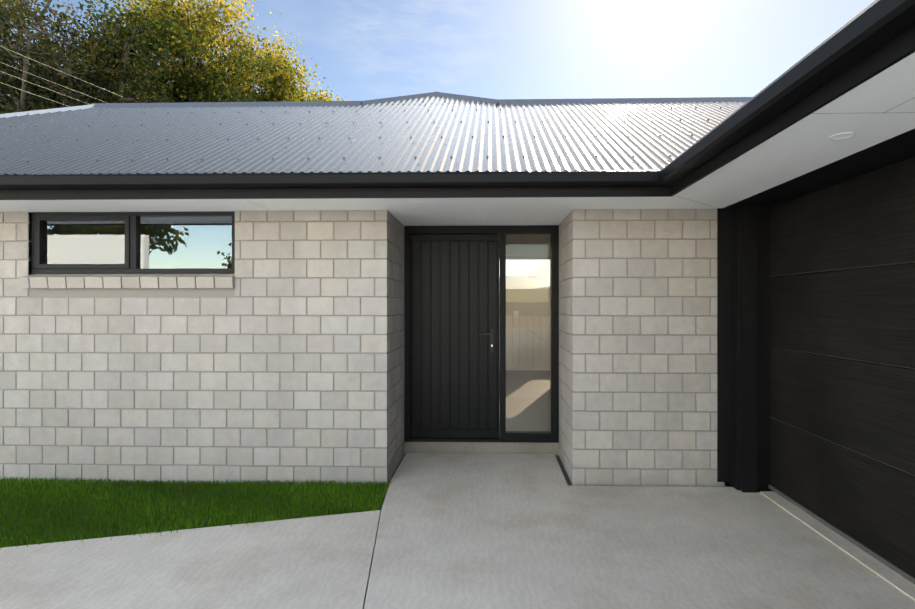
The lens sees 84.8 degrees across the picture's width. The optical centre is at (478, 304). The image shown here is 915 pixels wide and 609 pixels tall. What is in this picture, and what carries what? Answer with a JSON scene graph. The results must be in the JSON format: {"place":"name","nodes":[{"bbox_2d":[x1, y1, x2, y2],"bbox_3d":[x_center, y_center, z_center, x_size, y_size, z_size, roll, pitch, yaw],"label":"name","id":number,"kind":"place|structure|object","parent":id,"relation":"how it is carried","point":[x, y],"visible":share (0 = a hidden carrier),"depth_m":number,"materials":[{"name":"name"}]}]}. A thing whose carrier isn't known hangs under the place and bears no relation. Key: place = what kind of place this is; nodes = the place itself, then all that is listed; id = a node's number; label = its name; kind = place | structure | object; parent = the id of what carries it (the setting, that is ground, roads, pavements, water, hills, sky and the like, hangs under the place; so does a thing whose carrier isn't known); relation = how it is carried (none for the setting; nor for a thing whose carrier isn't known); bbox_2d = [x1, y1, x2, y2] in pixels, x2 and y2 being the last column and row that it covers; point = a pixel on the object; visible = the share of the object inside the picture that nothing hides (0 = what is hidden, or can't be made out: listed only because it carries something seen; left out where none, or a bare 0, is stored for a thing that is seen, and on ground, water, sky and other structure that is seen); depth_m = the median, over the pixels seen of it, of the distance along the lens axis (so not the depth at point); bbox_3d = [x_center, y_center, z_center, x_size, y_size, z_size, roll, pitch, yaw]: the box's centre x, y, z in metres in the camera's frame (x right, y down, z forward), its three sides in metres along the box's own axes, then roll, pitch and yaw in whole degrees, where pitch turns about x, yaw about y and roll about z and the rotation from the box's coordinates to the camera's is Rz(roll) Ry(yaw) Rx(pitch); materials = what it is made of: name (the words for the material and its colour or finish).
{"place":"outdoors","nodes":[
{"label":"outdoors","id":0,"kind":"place"},
{"bbox_2d":[20,274,234,287],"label":"window sill bricks","id":1,"kind":"object","parent":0,"point":[129,281],"depth_m":4.58,"materials":[{"name":"grey brick"}]},
{"bbox_2d":[30,0,328,105],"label":"tree","id":2,"kind":"object","parent":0,"point":[275,73],"depth_m":24.94,"materials":[{"name":"green plant"}]},
{"bbox_2d":[0,475,727,608],"bbox_3d":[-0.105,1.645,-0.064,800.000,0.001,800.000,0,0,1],"label":"ground","id":3,"kind":"structure","parent":0,"point":[380,509],"depth_m":4.03,"materials":[{"name":"green plant"}]},
{"bbox_2d":[0,0,87,111],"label":"tree","id":4,"kind":"object","parent":3,"relation":"on","point":[12,5],"depth_m":23.01,"materials":[{"name":"green plant"}]},
{"bbox_2d":[0,30,103,108],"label":"tree","id":5,"kind":"object","parent":3,"relation":"on","point":[41,56],"depth_m":27.83,"materials":[{"name":"green plant"}]},
{"bbox_2d":[0,0,148,113],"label":"tree","id":6,"kind":"object","parent":3,"relation":"on","point":[7,16],"depth_m":20.44,"materials":[{"name":"green plant"}]},
{"bbox_2d":[7,2,215,111],"bbox_3d":[-15.714,-5.983,22.208,8.477,15.897,7.263,0,0,1],"label":"tree","id":7,"kind":"object","parent":3,"relation":"on","point":[150,84],"depth_m":22.10,"materials":[{"name":"green plant"}]},
{"bbox_2d":[44,212,550,370],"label":"interior ceiling","id":8,"kind":"structure","parent":3,"relation":"on","point":[528,243],"depth_m":7.17,"materials":[{"name":"beige paint"}]},
{"bbox_2d":[43,216,231,268],"bbox_3d":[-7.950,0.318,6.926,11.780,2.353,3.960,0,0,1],"label":"window glass","id":9,"kind":"object","parent":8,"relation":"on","point":[71,248],"depth_m":4.83,"materials":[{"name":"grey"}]},
{"bbox_2d":[499,370,550,436],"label":"timber hall floor","id":10,"kind":"structure","parent":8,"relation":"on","point":[522,391],"depth_m":7.69,"materials":[{"name":"brown wood"}]},
{"bbox_2d":[292,80,348,100],"bbox_3d":[-11.482,-6.315,32.715,7.655,16.566,7.685,0,0,1],"label":"tree","id":11,"kind":"object","parent":3,"relation":"on","point":[320,97],"visible":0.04,"depth_m":31.68,"materials":[{"name":"plant"}]},
{"bbox_2d":[0,209,724,486],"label":"mortar joints","id":12,"kind":"object","parent":3,"relation":"on","point":[131,292],"visible":0.15,"depth_m":4.59,"materials":[{"name":"grey concrete"}]},
{"bbox_2d":[32,212,234,273],"bbox_3d":[-3.205,-0.573,4.681,1.935,0.569,0.092,0,0,1],"label":"window frame","id":13,"kind":"object","parent":12,"relation":"attached to","point":[132,245],"visible":0.79,"depth_m":4.65,"materials":[{"name":"black metal"}]},
{"bbox_2d":[0,209,722,486],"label":"block wall bricks","id":14,"kind":"object","parent":12,"relation":"on","point":[390,401],"visible":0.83,"depth_m":4.58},
{"bbox_2d":[0,95,745,174],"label":"main roof","id":15,"kind":"structure","parent":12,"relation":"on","point":[612,145],"depth_m":5.00,"materials":[{"name":"metal"}]},
{"bbox_2d":[5,103,656,212],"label":"roof slopes","id":16,"kind":"structure","parent":15,"relation":"on","point":[333,172],"depth_m":8.06,"materials":[{"name":"metal"}]},
{"bbox_2d":[0,104,93,117],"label":"hip capping","id":17,"kind":"object","parent":16,"relation":"on","point":[72,108],"depth_m":6.58,"materials":[{"name":"grey metal"}]},
{"bbox_2d":[92,92,752,108],"bbox_3d":[-0.354,-2.969,7.276,10.050,0.605,1.084,0,0,1],"label":"ridge capping","id":18,"kind":"object","parent":16,"relation":"on","point":[445,95],"visible":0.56,"depth_m":6.84,"materials":[{"name":"grey metal"}]},
{"bbox_2d":[10,100,720,160],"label":"roof screws","id":19,"kind":"object","parent":15,"relation":"on","point":[349,137],"visible":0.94,"depth_m":4.99,"materials":[{"name":"grey metal"}]},
{"bbox_2d":[0,453,914,608],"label":"concrete paving","id":20,"kind":"structure","parent":3,"relation":"on","point":[491,531],"depth_m":3.19,"materials":[{"name":"grey concrete"}]},
{"bbox_2d":[389,454,571,485],"bbox_3d":[0.735,1.672,4.947,3.160,0.066,0.980,0,0,1],"label":"drain channel","id":21,"kind":"object","parent":20,"relation":"on","point":[566,477],"visible":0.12,"depth_m":4.94,"materials":[{"name":"grey metal"}]},
{"bbox_2d":[405,442,558,454],"bbox_3d":[0.030,1.597,5.569,1.880,0.196,0.230,0,0,1],"label":"door step","id":22,"kind":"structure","parent":20,"relation":"on","point":[486,447],"depth_m":5.45,"materials":[{"name":"grey concrete"}]},
{"bbox_2d":[760,491,914,600],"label":"garage sill","id":23,"kind":"structure","parent":20,"relation":"on","point":[887,574],"depth_m":3.30,"materials":[{"name":"grey concrete"}]},
{"bbox_2d":[404,225,558,442],"bbox_3d":[0.028,0.319,5.484,1.676,2.352,0.100,0,0,1],"label":"door frame","id":24,"kind":"object","parent":3,"relation":"on","point":[552,435],"visible":0.85,"depth_m":5.43,"materials":[{"name":"black metal"}]},
{"bbox_2d":[410,234,498,437],"bbox_3d":[-0.264,0.344,5.485,0.975,2.222,0.053,0,0,1],"label":"door leaf","id":25,"kind":"object","parent":24,"relation":"in","point":[454,313],"visible":0.98,"depth_m":5.46,"materials":[{"name":"black wood"}]},
{"bbox_2d":[479,329,493,351],"bbox_3d":[0.084,0.391,5.420,0.155,0.250,0.068,0,0,1],"label":"door handle","id":26,"kind":"object","parent":25,"relation":"attached to","point":[491,333],"visible":1,"depth_m":5.44,"materials":[{"name":"black metal"}]},
{"bbox_2d":[506,234,550,431],"bbox_3d":[0.546,0.319,5.472,0.528,2.292,0.001,0,0,1],"label":"sidelight glass","id":27,"kind":"object","parent":24,"relation":"on","point":[529,332],"visible":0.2,"depth_m":5.47,"materials":[{"name":"clear glass"}]},
{"bbox_2d":[499,311,549,369],"bbox_3d":[1.273,0.895,11.521,4.600,1.500,0.130,0,0,1],"label":"white fence","id":28,"kind":"object","parent":3,"relation":"on","point":[523,334],"depth_m":11.51,"materials":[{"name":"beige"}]},
{"bbox_2d":[499,276,549,288],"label":"neighbour roof","id":29,"kind":"structure","parent":3,"relation":"on","point":[531,282],"depth_m":14.79,"materials":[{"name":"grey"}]},
{"bbox_2d":[499,255,550,390],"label":"interior walls","id":30,"kind":"structure","parent":3,"relation":"on","point":[525,257],"depth_m":8.72,"materials":[{"name":"beige paint"}]},
{"bbox_3d":[-14.634,-2.505,-21.922,2.000,8.900,0.280,0,0,1],"label":"street power pole","id":31,"kind":"object","parent":3,"relation":"on","visible":0},
{"bbox_2d":[0,46,121,106],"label":"power lines","id":32,"kind":"object","parent":31,"relation":"attached to","point":[50,81],"visible":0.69,"depth_m":13.67,"materials":[{"name":"silver metal"}]},
{"bbox_2d":[0,0,874,275],"label":"sky","id":33,"kind":"structure","parent":0,"point":[364,50],"materials":[{"name":"blue"}]},
{"bbox_2d":[0,52,914,225],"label":"soffit","id":34,"kind":"structure","parent":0,"point":[805,145],"depth_m":3.91,"materials":[{"name":"white paint"}]},
{"bbox_2d":[0,25,914,199],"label":"fascia","id":35,"kind":"structure","parent":34,"relation":"attached to","point":[900,47],"depth_m":3.92,"materials":[{"name":"black metal"}]},
{"bbox_2d":[0,0,914,189],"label":"gutters","id":36,"kind":"object","parent":35,"relation":"attached to","point":[875,25],"visible":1,"depth_m":3.79,"materials":[{"name":"black metal"}]},
{"bbox_2d":[245,97,914,208],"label":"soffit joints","id":37,"kind":"object","parent":34,"relation":"in","point":[812,113],"visible":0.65,"depth_m":2.25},
{"bbox_2d":[829,132,854,139],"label":"recessed downlight","id":38,"kind":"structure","parent":34,"relation":"on","point":[831,138],"depth_m":2.54,"materials":[{"name":"white"}]},
{"bbox_2d":[499,289,549,315],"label":"block wall","id":39,"kind":"structure","parent":0,"point":[533,308],"depth_m":13.11,"materials":[{"name":"beige"}]},
{"bbox_2d":[717,129,914,492],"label":"garage jamb cladding","id":40,"kind":"structure","parent":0,"point":[743,346],"depth_m":4.35,"materials":[{"name":"black wood"}]},
{"bbox_2d":[770,157,914,577],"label":"garage door","id":41,"kind":"structure","parent":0,"point":[863,313],"depth_m":3.40,"materials":[{"name":"black metal"}]},
{"bbox_2d":[769,485,914,583],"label":"garage door seal","id":42,"kind":"object","parent":41,"relation":"attached to","point":[899,571],"visible":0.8,"depth_m":3.39,"materials":[{"name":"black rubber"}]},
{"bbox_2d":[770,261,914,475],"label":"garage door section lips","id":43,"kind":"object","parent":41,"relation":"attached to","point":[848,358],"visible":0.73,"depth_m":3.39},
{"bbox_2d":[773,263,911,368],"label":"garage door grooves","id":44,"kind":"object","parent":41,"relation":"attached to","point":[846,269],"depth_m":3.45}
]}

